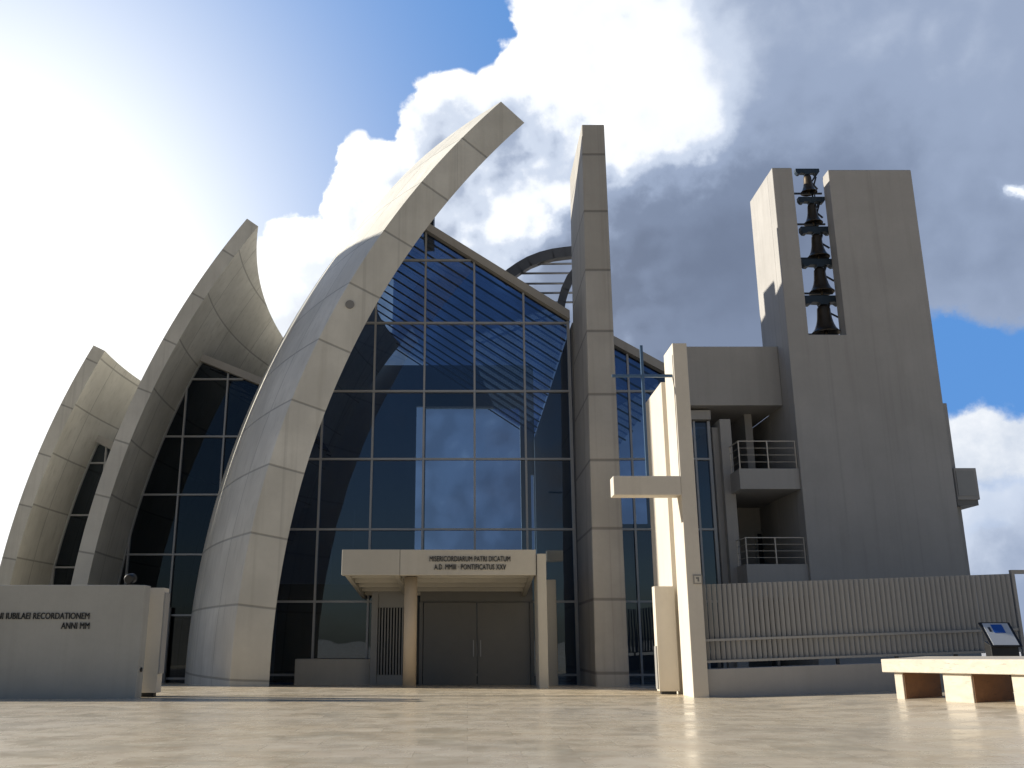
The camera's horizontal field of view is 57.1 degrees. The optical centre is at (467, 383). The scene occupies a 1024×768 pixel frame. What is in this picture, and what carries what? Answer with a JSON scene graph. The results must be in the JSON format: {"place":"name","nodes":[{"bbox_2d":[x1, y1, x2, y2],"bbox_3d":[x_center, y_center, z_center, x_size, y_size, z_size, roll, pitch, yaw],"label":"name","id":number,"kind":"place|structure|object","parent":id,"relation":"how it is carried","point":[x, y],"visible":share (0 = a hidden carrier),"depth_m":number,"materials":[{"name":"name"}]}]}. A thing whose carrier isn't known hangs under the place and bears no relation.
{"place":"outdoors","nodes":[
{"label":"outdoors","id":0,"kind":"place"},
{"bbox_2d":[0,652,1023,767],"bbox_3d":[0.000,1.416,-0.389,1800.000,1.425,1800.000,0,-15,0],"label":"plaza","id":1,"kind":"structure","parent":0,"point":[176,725],"depth_m":13.17,"materials":[{"name":"stone"}]},
{"bbox_2d":[0,585,150,698],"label":"inscription wall","id":2,"kind":"structure","parent":1,"relation":"on","point":[72,641],"depth_m":20.84,"materials":[{"name":"white concrete"}]},
{"bbox_2d":[124,573,136,584],"bbox_3d":[-7.684,4.450,21.384,0.240,0.294,0.282,0,-15,0],"label":"flood lamp","id":3,"kind":"object","parent":2,"relation":"on","point":[130,578],"visible":0.98,"depth_m":21.28,"materials":[{"name":"grey metal"}]},
{"bbox_2d":[141,588,169,696],"bbox_3d":[-7.303,5.938,21.599,0.635,2.423,0.360,0,-15,0],"label":"gate leaf","id":4,"kind":"object","parent":1,"relation":"on","point":[155,650],"visible":0.58,"depth_m":21.46,"materials":[{"name":"paint"}]},
{"bbox_2d":[294,659,369,684],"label":"stone block","id":5,"kind":"structure","parent":1,"relation":"on","point":[332,671],"depth_m":29.65,"materials":[{"name":"grey stone"}]},
{"bbox_2d":[0,102,734,686],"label":"church","id":6,"kind":"structure","parent":1,"relation":"on","point":[234,472],"depth_m":32.14,"materials":[{"name":"concrete"}]},
{"bbox_2d":[162,607,171,682],"bbox_3d":[-11.628,9.944,35.597,0.523,2.870,0.160,0,-15,0],"label":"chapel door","id":7,"kind":"structure","parent":6,"relation":"in","point":[170,608],"depth_m":35.55,"materials":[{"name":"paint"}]},
{"bbox_2d":[341,550,548,687],"bbox_3d":[-0.660,7.128,27.987,5.659,3.872,5.050,0,-15,0],"label":"entrance portal","id":8,"kind":"object","parent":1,"relation":"on","point":[472,607],"visible":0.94,"depth_m":29.44,"materials":[{"name":"stone"}]},
{"bbox_2d":[423,602,476,684],"bbox_3d":[-0.558,8.210,29.699,1.686,2.531,0.175,0,-15,0],"label":"door","id":9,"kind":"structure","parent":8,"relation":"in","point":[450,628],"depth_m":29.68,"materials":[{"name":"metal"}]},
{"bbox_2d":[477,602,530,684],"bbox_3d":[1.138,8.210,29.699,1.659,2.531,0.175,0,-15,0],"label":"door","id":10,"kind":"structure","parent":8,"relation":"in","point":[503,628],"depth_m":29.68,"materials":[{"name":"metal"}]},
{"bbox_2d":[546,579,557,684],"bbox_3d":[2.576,7.655,28.749,0.312,3.258,0.300,0,-15,0],"label":"gate post","id":11,"kind":"object","parent":1,"relation":"on","point":[552,634],"visible":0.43,"depth_m":28.62,"materials":[{"name":"beige concrete"}]},
{"bbox_2d":[610,343,708,697],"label":"concrete cross","id":12,"kind":"structure","parent":1,"relation":"on","point":[667,486],"depth_m":22.45,"materials":[{"name":"beige concrete"}]},
{"bbox_2d":[612,345,671,475],"bbox_3d":[4.287,0.639,22.846,1.484,3.301,0.070,0,-15,0],"label":"metal cross","id":13,"kind":"object","parent":12,"relation":"on","point":[642,375],"visible":0.94,"depth_m":23.04,"materials":[{"name":"grey metal"}]},
{"bbox_2d":[693,575,702,583],"bbox_3d":[5.287,4.488,21.565,0.210,0.210,0.028,0,-15,0],"label":"wall plaque","id":14,"kind":"object","parent":12,"relation":"attached to","point":[697,579],"depth_m":21.55,"materials":[{"name":"grey metal"}]},
{"bbox_2d":[652,586,679,693],"bbox_3d":[4.761,6.173,22.634,0.504,2.520,0.320,0,-15,0],"label":"gate leaf","id":15,"kind":"object","parent":1,"relation":"on","point":[666,657],"visible":0.97,"depth_m":22.49,"materials":[{"name":"paint"}]},
{"bbox_2d":[687,347,808,667],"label":"parish house","id":16,"kind":"structure","parent":1,"relation":"on","point":[736,391],"depth_m":32.29,"materials":[{"name":"white paint"}]},
{"bbox_2d":[755,531,763,563],"bbox_3d":[11.066,6.524,34.056,1.110,2.330,0.057,0,-15,0],"label":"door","id":17,"kind":"structure","parent":16,"relation":"in","point":[758,541],"depth_m":34.19,"materials":[{"name":"glass"}]},
{"bbox_2d":[702,570,1023,696],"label":"slat fence","id":18,"kind":"object","parent":1,"relation":"on","point":[998,595],"visible":0.9,"depth_m":21.54,"materials":[{"name":"metal"}]},
{"bbox_2d":[750,168,981,665],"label":"bell tower","id":19,"kind":"structure","parent":1,"relation":"on","point":[860,418],"depth_m":31.14,"materials":[{"name":"paint"}]},
{"bbox_2d":[794,169,818,196],"bbox_3d":[12.278,-7.275,33.885,0.830,1.012,0.589,-9,-18,29],"label":"bell","id":20,"kind":"object","parent":19,"relation":"hanging from","point":[808,186],"visible":1,"depth_m":33.89,"materials":[{"name":"brown metal"}]},
{"bbox_2d":[797,197,824,225],"bbox_3d":[12.324,-6.151,33.577,0.914,1.104,0.649,-9,-18,29],"label":"bell","id":21,"kind":"object","parent":19,"relation":"hanging from","point":[812,213],"visible":0.96,"depth_m":33.57,"materials":[{"name":"brown metal"}]},
{"bbox_2d":[799,226,829,258],"bbox_3d":[12.378,-4.950,33.247,1.087,1.263,0.771,-9,-18,29],"label":"bell","id":22,"kind":"object","parent":19,"relation":"hanging from","point":[817,246],"visible":0.92,"depth_m":33.23,"materials":[{"name":"brown metal"}]},
{"bbox_2d":[801,259,834,294],"bbox_3d":[12.362,-3.713,32.907,1.211,1.343,0.859,-9,-18,29],"label":"bell","id":23,"kind":"object","parent":19,"relation":"hanging from","point":[820,283],"visible":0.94,"depth_m":32.87,"materials":[{"name":"brown metal"}]},
{"bbox_2d":[805,295,839,334],"bbox_3d":[12.360,-2.318,32.524,1.375,1.485,0.976,-9,-18,29],"label":"bell","id":24,"kind":"object","parent":19,"relation":"hanging from","point":[825,324],"visible":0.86,"depth_m":32.45,"materials":[{"name":"brown metal"}]},
{"bbox_2d":[881,656,1023,705],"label":"stone bench","id":25,"kind":"object","parent":1,"relation":"on","point":[973,679],"visible":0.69,"depth_m":17.49,"materials":[{"name":"stone"}]},
{"bbox_2d":[978,622,1022,691],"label":"info lectern","id":26,"kind":"object","parent":1,"relation":"on","point":[1002,639],"visible":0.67,"depth_m":19.81,"materials":[{"name":"metal"}]},
{"bbox_2d":[0,0,1023,632],"label":"sky","id":27,"kind":"structure","parent":0,"point":[138,137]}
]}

